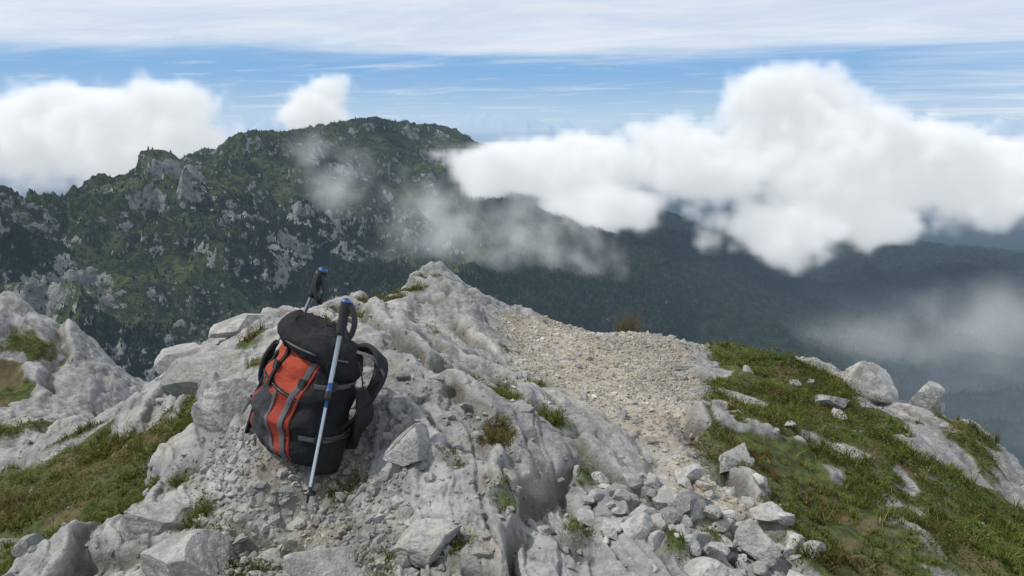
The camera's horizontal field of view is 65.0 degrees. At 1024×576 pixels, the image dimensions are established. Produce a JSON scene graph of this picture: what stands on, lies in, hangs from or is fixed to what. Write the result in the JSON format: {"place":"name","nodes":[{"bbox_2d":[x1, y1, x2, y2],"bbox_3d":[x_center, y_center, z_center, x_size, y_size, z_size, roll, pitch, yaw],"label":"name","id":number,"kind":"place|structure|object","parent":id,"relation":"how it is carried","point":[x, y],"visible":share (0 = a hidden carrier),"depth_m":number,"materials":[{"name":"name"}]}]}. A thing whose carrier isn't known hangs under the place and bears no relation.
{"place":"outdoors","nodes":[
{"label":"outdoors","id":0,"kind":"place"},
{"bbox_2d":[0,107,1023,467],"bbox_3d":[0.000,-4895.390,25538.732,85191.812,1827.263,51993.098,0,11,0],"label":"mountain","id":1,"kind":"structure","parent":0,"point":[924,181],"depth_m":2500.07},
{"bbox_2d":[0,116,1023,454],"bbox_3d":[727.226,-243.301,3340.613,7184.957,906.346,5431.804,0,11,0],"label":"conifer forest","id":2,"kind":"object","parent":1,"relation":"on","point":[334,264],"visible":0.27,"depth_m":2016.85,"materials":[{"name":"green plant"}]},
{"bbox_2d":[0,261,1023,575],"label":"rocky ridge","id":3,"kind":"structure","parent":0,"point":[92,379],"depth_m":3.77,"materials":[{"name":"grey stone"}]},
{"bbox_2d":[0,538,19,550],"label":"boulder","id":4,"kind":"object","parent":3,"relation":"on","point":[6,539],"visible":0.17,"depth_m":3.60,"materials":[{"name":"stone"}]},
{"bbox_2d":[119,500,192,542],"bbox_3d":[-1.401,0.954,3.238,0.283,0.209,0.303,8,14,36],"label":"boulder","id":5,"kind":"object","parent":3,"relation":"on","point":[154,518],"visible":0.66,"depth_m":3.13,"materials":[{"name":"stone"}]},
{"bbox_2d":[153,342,201,374],"bbox_3d":[-2.286,0.544,5.641,0.424,0.281,0.405,6,13,28],"label":"boulder","id":6,"kind":"object","parent":3,"relation":"on","point":[165,359],"visible":0.38,"depth_m":5.49,"materials":[{"name":"stone"}]},
{"bbox_2d":[140,529,229,575],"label":"boulder","id":7,"kind":"object","parent":3,"relation":"on","point":[196,552],"visible":0.99,"depth_m":2.83,"materials":[{"name":"stone"}]},
{"bbox_2d":[162,349,250,397],"bbox_3d":[-1.616,0.488,4.397,0.566,0.290,0.331,0,11,0],"label":"boulder","id":8,"kind":"object","parent":3,"relation":"on","point":[191,372],"visible":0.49,"depth_m":4.33,"materials":[{"name":"stone"}]},
{"bbox_2d":[191,378,257,433],"bbox_3d":[-1.321,0.575,3.831,0.324,0.353,0.300,8,14,35],"label":"boulder","id":9,"kind":"object","parent":3,"relation":"on","point":[219,405],"visible":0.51,"depth_m":3.69,"materials":[{"name":"stone"}]},
{"bbox_2d":[208,313,264,337],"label":"boulder","id":10,"kind":"object","parent":3,"relation":"on","point":[230,327],"visible":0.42,"depth_m":5.27,"materials":[{"name":"stone"}]},
{"bbox_2d":[301,307,317,313],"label":"boulder","id":11,"kind":"object","parent":3,"relation":"on","point":[311,310],"visible":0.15,"depth_m":5.62,"materials":[{"name":"stone"}]},
{"bbox_2d":[303,267,327,312],"bbox_3d":[-0.991,0.314,3.512,0.427,0.833,0.055,2,11,9],"label":"trekking pole","id":12,"kind":"object","parent":3,"relation":"on","point":[319,276],"visible":0.61,"depth_m":3.40,"materials":[{"name":"metal"}]},
{"bbox_2d":[283,545,361,575],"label":"boulder","id":13,"kind":"object","parent":3,"relation":"on","point":[337,561],"visible":0.91,"depth_m":2.73,"materials":[{"name":"stone"}]},
{"bbox_2d":[302,298,357,507],"bbox_3d":[-0.711,0.446,3.110,0.244,0.807,0.062,-7,13,-34],"label":"trekking pole","id":14,"kind":"object","parent":3,"relation":"on","point":[347,308],"visible":1,"depth_m":3.10,"materials":[{"name":"metal"}]},
{"bbox_2d":[135,370,540,575],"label":"scree","id":15,"kind":"structure","parent":3,"relation":"on","point":[362,537],"depth_m":3.12,"materials":[{"name":"gravel"}]},
{"bbox_2d":[244,309,387,475],"bbox_3d":[-0.811,0.414,3.354,0.560,0.608,0.419,22,8,27],"label":"backpack","id":16,"kind":"object","parent":15,"relation":"on","point":[287,402],"visible":0.93,"depth_m":3.21,"materials":[{"name":"black fabric"}]},
{"bbox_2d":[381,423,429,466],"bbox_3d":[-0.397,0.625,3.230,0.178,0.176,0.229,5,12,23],"label":"boulder","id":17,"kind":"object","parent":3,"relation":"on","point":[410,445],"visible":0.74,"depth_m":3.15,"materials":[{"name":"stone"}]},
{"bbox_2d":[389,518,461,568],"bbox_3d":[-0.300,0.883,2.806,0.261,0.159,0.170,5,12,22],"label":"boulder","id":18,"kind":"object","parent":3,"relation":"on","point":[421,543],"visible":0.92,"depth_m":2.74,"materials":[{"name":"stone"}]},
{"bbox_2d":[12,343,847,575],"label":"turf stones","id":19,"kind":"object","parent":3,"relation":"on","point":[23,544],"visible":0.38,"depth_m":3.29,"materials":[{"name":"stone"}]},
{"bbox_2d":[114,341,809,575],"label":"rubble","id":20,"kind":"object","parent":3,"relation":"on","point":[271,554],"visible":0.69,"depth_m":3.18,"materials":[{"name":"stone"}]},
{"bbox_2d":[14,271,1007,575],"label":"loose stones","id":21,"kind":"object","parent":3,"relation":"on","point":[480,553],"visible":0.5,"depth_m":3.79,"materials":[{"name":"stone"}]},
{"bbox_2d":[604,303,648,332],"bbox_3d":[1.010,0.296,6.934,0.533,0.400,0.428,9,14,38],"label":"dry grass tuft","id":22,"kind":"object","parent":3,"relation":"on","point":[632,326],"visible":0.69,"depth_m":6.92,"materials":[{"name":"plant"}]},
{"bbox_2d":[674,362,697,370],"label":"boulder","id":23,"kind":"object","parent":3,"relation":"on","point":[684,366],"visible":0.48,"depth_m":5.46,"materials":[{"name":"stone"}]},
{"bbox_2d":[673,488,708,513],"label":"boulder","id":24,"kind":"object","parent":3,"relation":"on","point":[684,500],"visible":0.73,"depth_m":3.20,"materials":[{"name":"stone"}]},
{"bbox_2d":[573,464,825,575],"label":"stone heap","id":25,"kind":"object","parent":3,"relation":"on","point":[642,521],"visible":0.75,"depth_m":3.14,"materials":[{"name":"stone"}]},
{"bbox_2d":[693,385,767,405],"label":"boulder","id":26,"kind":"object","parent":3,"relation":"on","point":[697,389],"visible":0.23,"depth_m":4.85,"materials":[{"name":"stone"}]},
{"bbox_2d":[718,442,752,473],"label":"boulder","id":27,"kind":"object","parent":3,"relation":"on","point":[728,462],"visible":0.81,"depth_m":3.73,"materials":[{"name":"stone"}]},
{"bbox_2d":[734,518,780,567],"bbox_3d":[0.941,0.977,3.089,0.155,0.145,0.165,0,11,0],"label":"boulder","id":28,"kind":"object","parent":3,"relation":"on","point":[754,540],"visible":0.96,"depth_m":3.06,"materials":[{"name":"stone"}]},
{"bbox_2d":[813,394,849,409],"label":"boulder","id":29,"kind":"object","parent":3,"relation":"on","point":[836,402],"visible":0.61,"depth_m":5.18,"materials":[{"name":"stone"}]},
{"bbox_2d":[836,361,898,403],"bbox_3d":[2.562,0.718,5.933,0.551,0.383,0.355,0,11,0],"label":"boulder","id":30,"kind":"object","parent":3,"relation":"on","point":[874,380],"visible":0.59,"depth_m":5.82,"materials":[{"name":"stone"}]},
{"bbox_2d":[909,381,945,414],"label":"boulder","id":31,"kind":"object","parent":3,"relation":"on","point":[926,394],"visible":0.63,"depth_m":5.88,"materials":[{"name":"stone"}]},
{"bbox_2d":[0,266,1023,575],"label":"grass","id":32,"kind":"structure","parent":0,"point":[770,416],"depth_m":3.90,"materials":[{"name":"green plant"}]},
{"bbox_2d":[0,0,1023,128],"label":"sky","id":33,"kind":"structure","parent":0,"point":[588,64],"materials":[{"name":"blue"}]},
{"bbox_2d":[488,307,780,540],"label":"gravel","id":34,"kind":"structure","parent":0,"point":[613,394],"depth_m":5.30,"materials":[{"name":"beige gravel"}]}
]}

